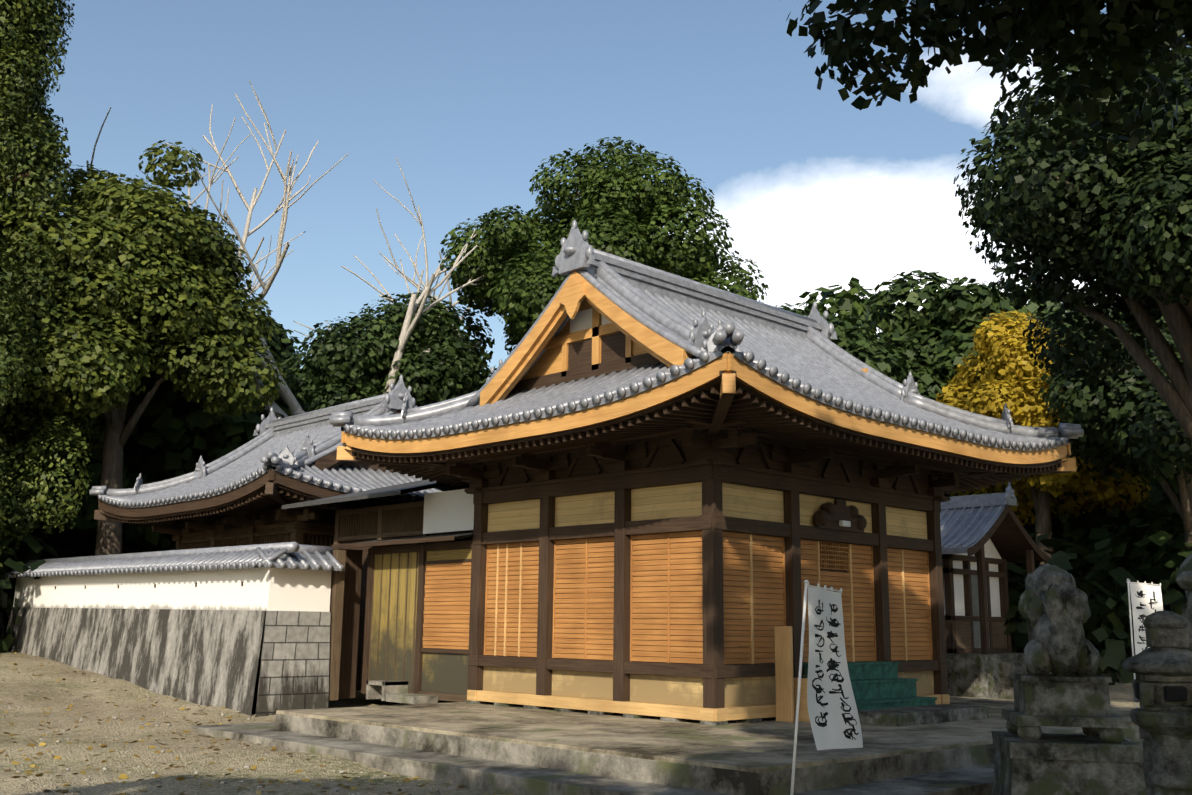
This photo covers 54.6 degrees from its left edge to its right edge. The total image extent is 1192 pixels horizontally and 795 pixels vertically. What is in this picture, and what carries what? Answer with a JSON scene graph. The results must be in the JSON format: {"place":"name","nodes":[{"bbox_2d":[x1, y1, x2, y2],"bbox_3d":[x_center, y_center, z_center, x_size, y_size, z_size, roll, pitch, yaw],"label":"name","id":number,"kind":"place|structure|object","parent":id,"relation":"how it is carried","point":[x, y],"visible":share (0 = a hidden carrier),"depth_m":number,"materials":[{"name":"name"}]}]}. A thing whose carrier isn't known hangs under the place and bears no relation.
{"place":"outdoors","nodes":[
{"label":"outdoors","id":0,"kind":"place"},
{"bbox_2d":[0,652,1141,794],"bbox_3d":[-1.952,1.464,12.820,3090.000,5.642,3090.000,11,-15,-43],"label":"ground","id":1,"kind":"structure","parent":0,"point":[27,719],"depth_m":15.25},
{"bbox_2d":[0,0,95,578],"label":"tree","id":2,"kind":"object","parent":1,"relation":"on","point":[32,29],"depth_m":30.55,"materials":[{"name":"green plant"}]},
{"bbox_2d":[0,293,152,467],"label":"young tree","id":3,"kind":"object","parent":1,"relation":"on","point":[97,438],"depth_m":34.46,"materials":[{"name":"green plant"}]},
{"bbox_2d":[0,347,161,639],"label":"young tree","id":4,"kind":"object","parent":1,"relation":"on","point":[141,421],"depth_m":36.42,"materials":[{"name":"green plant"}]},
{"bbox_2d":[0,140,285,555],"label":"young tree","id":5,"kind":"object","parent":1,"relation":"on","point":[156,265],"depth_m":32.23,"materials":[{"name":"green plant"}]},
{"bbox_2d":[4,542,344,716],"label":"enclosure wall","id":6,"kind":"structure","parent":1,"relation":"on","point":[244,629],"depth_m":22.41,"materials":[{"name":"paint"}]},
{"bbox_2d":[0,698,453,794],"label":"fallen leaves","id":7,"kind":"object","parent":1,"relation":"on","point":[245,766],"visible":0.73,"depth_m":13.57,"materials":[{"name":"brown plant"}]},
{"bbox_2d":[152,506,356,690],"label":"building wall","id":8,"kind":"structure","parent":1,"relation":"on","point":[307,525],"depth_m":26.75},
{"bbox_2d":[94,482,355,527],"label":"roof eaves","id":9,"kind":"object","parent":8,"relation":"attached to","point":[271,496],"visible":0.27,"depth_m":25.03,"materials":[{"name":"brown wood"}]},
{"bbox_2d":[187,465,420,511],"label":"honden roof tiles","id":10,"kind":"object","parent":9,"relation":"on","point":[362,478],"depth_m":26.92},
{"bbox_2d":[0,652,513,794],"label":"fallen leaves","id":11,"kind":"object","parent":1,"relation":"on","point":[123,776],"visible":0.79,"depth_m":14.42,"materials":[{"name":"brown plant"}]},
{"bbox_2d":[89,375,441,519],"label":"roof","id":12,"kind":"structure","parent":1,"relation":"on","point":[282,452],"depth_m":27.50,"materials":[{"name":"grey tile"}]},
{"bbox_2d":[50,80,487,418],"bbox_3d":[-10.894,-0.528,40.572,14.377,19.031,18.981,-3,-12,19],"label":"bare tree","id":13,"kind":"object","parent":1,"relation":"on","point":[288,398],"visible":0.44,"depth_m":38.76,"materials":[{"name":"beige plant"}]},
{"bbox_2d":[252,317,314,390],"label":"dark tree","id":14,"kind":"object","parent":1,"relation":"on","point":[283,347],"depth_m":50.18,"materials":[{"name":"green plant"}]},
{"bbox_2d":[277,292,496,412],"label":"dark tree","id":15,"kind":"object","parent":1,"relation":"on","point":[344,368],"depth_m":40.95,"materials":[{"name":"green plant"}]},
{"bbox_2d":[312,318,490,381],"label":"dark tree","id":16,"kind":"object","parent":1,"relation":"on","point":[459,329],"depth_m":50.04,"materials":[{"name":"green plant"}]},
{"bbox_2d":[0,493,1191,684],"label":"understory","id":17,"kind":"object","parent":1,"relation":"on","point":[1106,628],"visible":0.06,"depth_m":31.23,"materials":[{"name":"green plant"}]},
{"bbox_2d":[3,415,188,547],"bbox_3d":[-21.071,1.985,40.024,14.861,7.875,13.791,5,-12,-22],"label":"tree","id":18,"kind":"object","parent":17,"relation":"on","point":[140,463],"visible":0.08,"depth_m":37.55,"materials":[{"name":"green plant"}]},
{"bbox_2d":[3,403,190,554],"bbox_3d":[-19.037,3.301,41.985,14.624,11.648,13.537,11,-15,-43],"label":"tree","id":19,"kind":"object","parent":17,"relation":"attached to","point":[55,537],"depth_m":37.37,"materials":[{"name":"green plant"}]},
{"bbox_2d":[9,348,306,560],"bbox_3d":[-14.557,3.325,41.499,15.147,11.514,14.309,-2,-11,13],"label":"tree","id":20,"kind":"object","parent":17,"relation":"attached to","point":[167,434],"depth_m":36.88,"materials":[{"name":"green plant"}]},
{"bbox_2d":[79,363,324,551],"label":"tree","id":21,"kind":"object","parent":17,"relation":"on","point":[285,410],"depth_m":42.38,"materials":[{"name":"green plant"}]},
{"bbox_2d":[1014,475,1178,586],"bbox_3d":[21.037,3.659,41.012,13.861,7.290,13.729,-9,-15,41],"label":"tree","id":22,"kind":"object","parent":17,"relation":"on","point":[1057,528],"visible":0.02,"depth_m":37.16,"materials":[{"name":"green plant"}]},
{"bbox_2d":[438,136,768,354],"bbox_3d":[-0.179,-0.252,41.319,11.158,18.888,10.848,11,-15,-43],"label":"dark tree","id":23,"kind":"object","parent":1,"relation":"on","point":[626,210],"depth_m":39.90,"materials":[{"name":"green plant"}]},
{"bbox_2d":[191,696,1143,794],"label":"platform","id":24,"kind":"structure","parent":1,"relation":"on","point":[491,748],"depth_m":13.44,"materials":[{"name":"stone"}]},
{"bbox_2d":[281,479,473,703],"bbox_3d":[-2.089,3.755,23.892,7.550,4.650,5.980,11,-15,-43],"label":"annex","id":25,"kind":"object","parent":24,"relation":"on","point":[400,601],"visible":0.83,"depth_m":21.42,"materials":[{"name":"brown wood"}]},
{"bbox_2d":[329,220,1083,467],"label":"roof","id":26,"kind":"structure","parent":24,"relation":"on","point":[629,339],"depth_m":18.74,"materials":[{"name":"grey tile"}]},
{"bbox_2d":[419,420,996,726],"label":"temple building","id":27,"kind":"structure","parent":24,"relation":"on","point":[664,576],"depth_m":17.71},
{"bbox_2d":[336,373,1075,494],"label":"roof eaves","id":28,"kind":"object","parent":27,"relation":"attached to","point":[726,397],"visible":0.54,"depth_m":16.45,"materials":[{"name":"wood"}]},
{"bbox_2d":[406,315,990,461],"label":"haiden roof tiles","id":29,"kind":"object","parent":28,"relation":"on","point":[641,411],"depth_m":21.62,"materials":[{"name":"grey tile"}]},
{"bbox_2d":[790,580,862,794],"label":"banner","id":30,"kind":"object","parent":24,"relation":"on","point":[833,714],"visible":1,"depth_m":11.19,"materials":[{"name":"white fabric"}]},
{"bbox_2d":[1126,579,1162,707],"bbox_3d":[8.453,4.007,17.750,0.744,2.422,0.278,3,-11,-10],"label":"banner","id":31,"kind":"object","parent":24,"relation":"on","point":[1146,599],"visible":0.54,"depth_m":17.91,"materials":[{"name":"white fabric"}]},
{"bbox_2d":[775,303,909,384],"bbox_3d":[7.450,2.926,39.340,8.954,12.406,8.678,11,-15,-43],"label":"dark tree","id":32,"kind":"object","parent":1,"relation":"on","point":[860,348],"depth_m":38.91,"materials":[{"name":"green plant"}]},
{"bbox_2d":[865,270,1105,620],"bbox_3d":[13.776,2.463,40.839,9.794,14.234,11.572,11,-15,-43],"label":"tree","id":33,"kind":"object","parent":1,"relation":"on","point":[933,339],"depth_m":39.75,"materials":[{"name":"green plant"}]},
{"bbox_2d":[944,461,1182,596],"bbox_3d":[16.851,4.490,40.616,11.263,10.414,13.120,1,-11,-4],"label":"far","id":34,"kind":"object","parent":33,"relation":"attached to","point":[1158,493],"depth_m":35.81,"materials":[{"name":"green plant"}]},
{"bbox_2d":[940,482,1052,699],"bbox_3d":[8.497,4.873,28.906,4.240,5.210,6.050,11,-15,-43],"label":"shrine","id":35,"kind":"object","parent":1,"relation":"on","point":[986,539],"visible":0.46,"depth_m":27.62,"materials":[{"name":"brown wood"}]},
{"bbox_2d":[935,311,1152,563],"bbox_3d":[13.202,2.797,35.049,6.637,11.294,7.124,11,-15,-43],"label":"ginkgo","id":36,"kind":"object","parent":1,"relation":"on","point":[1010,375],"depth_m":34.52,"materials":[{"name":"yellow plant"}]},
{"bbox_2d":[991,563,1146,794],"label":"guardian lion statue","id":37,"kind":"object","parent":1,"relation":"on","point":[1100,756],"visible":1,"depth_m":11.25,"materials":[{"name":"stone"}]},
{"bbox_2d":[953,11,1191,443],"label":"tree","id":38,"kind":"object","parent":1,"relation":"on","point":[1132,230],"depth_m":18.34,"materials":[{"name":"green plant"}]},
{"bbox_2d":[1038,312,1191,558],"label":"tree","id":39,"kind":"object","parent":1,"relation":"on","point":[1130,416],"depth_m":29.27,"materials":[{"name":"green plant"}]},
{"bbox_2d":[1100,308,1175,346],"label":"tree","id":40,"kind":"object","parent":1,"relation":"on","point":[1166,330],"depth_m":36.72,"materials":[{"name":"green plant"}]},
{"bbox_2d":[1121,611,1191,794],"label":"stone lantern","id":41,"kind":"object","parent":1,"relation":"on","point":[1161,667],"visible":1,"depth_m":8.43,"materials":[{"name":"grey stone"}]},
{"bbox_2d":[1139,554,1191,794],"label":"guardian statue","id":42,"kind":"object","parent":1,"relation":"on","point":[1183,580],"visible":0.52,"depth_m":12.52,"materials":[{"name":"stone"}]},
{"bbox_2d":[34,0,1189,374],"label":"sky","id":43,"kind":"structure","parent":0,"point":[816,189],"materials":[{"name":"blue"}]},
{"bbox_2d":[786,0,1191,162],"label":"tree","id":44,"kind":"object","parent":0,"point":[1042,28],"visible":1,"depth_m":9.65,"materials":[{"name":"green plant"}]},
{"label":"far wood","id":45,"kind":"object","parent":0,"visible":0},
{"bbox_2d":[785,277,894,346],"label":"tree","id":46,"kind":"object","parent":45,"relation":"attached to","point":[843,301],"depth_m":51.23,"materials":[{"name":"green plant"}]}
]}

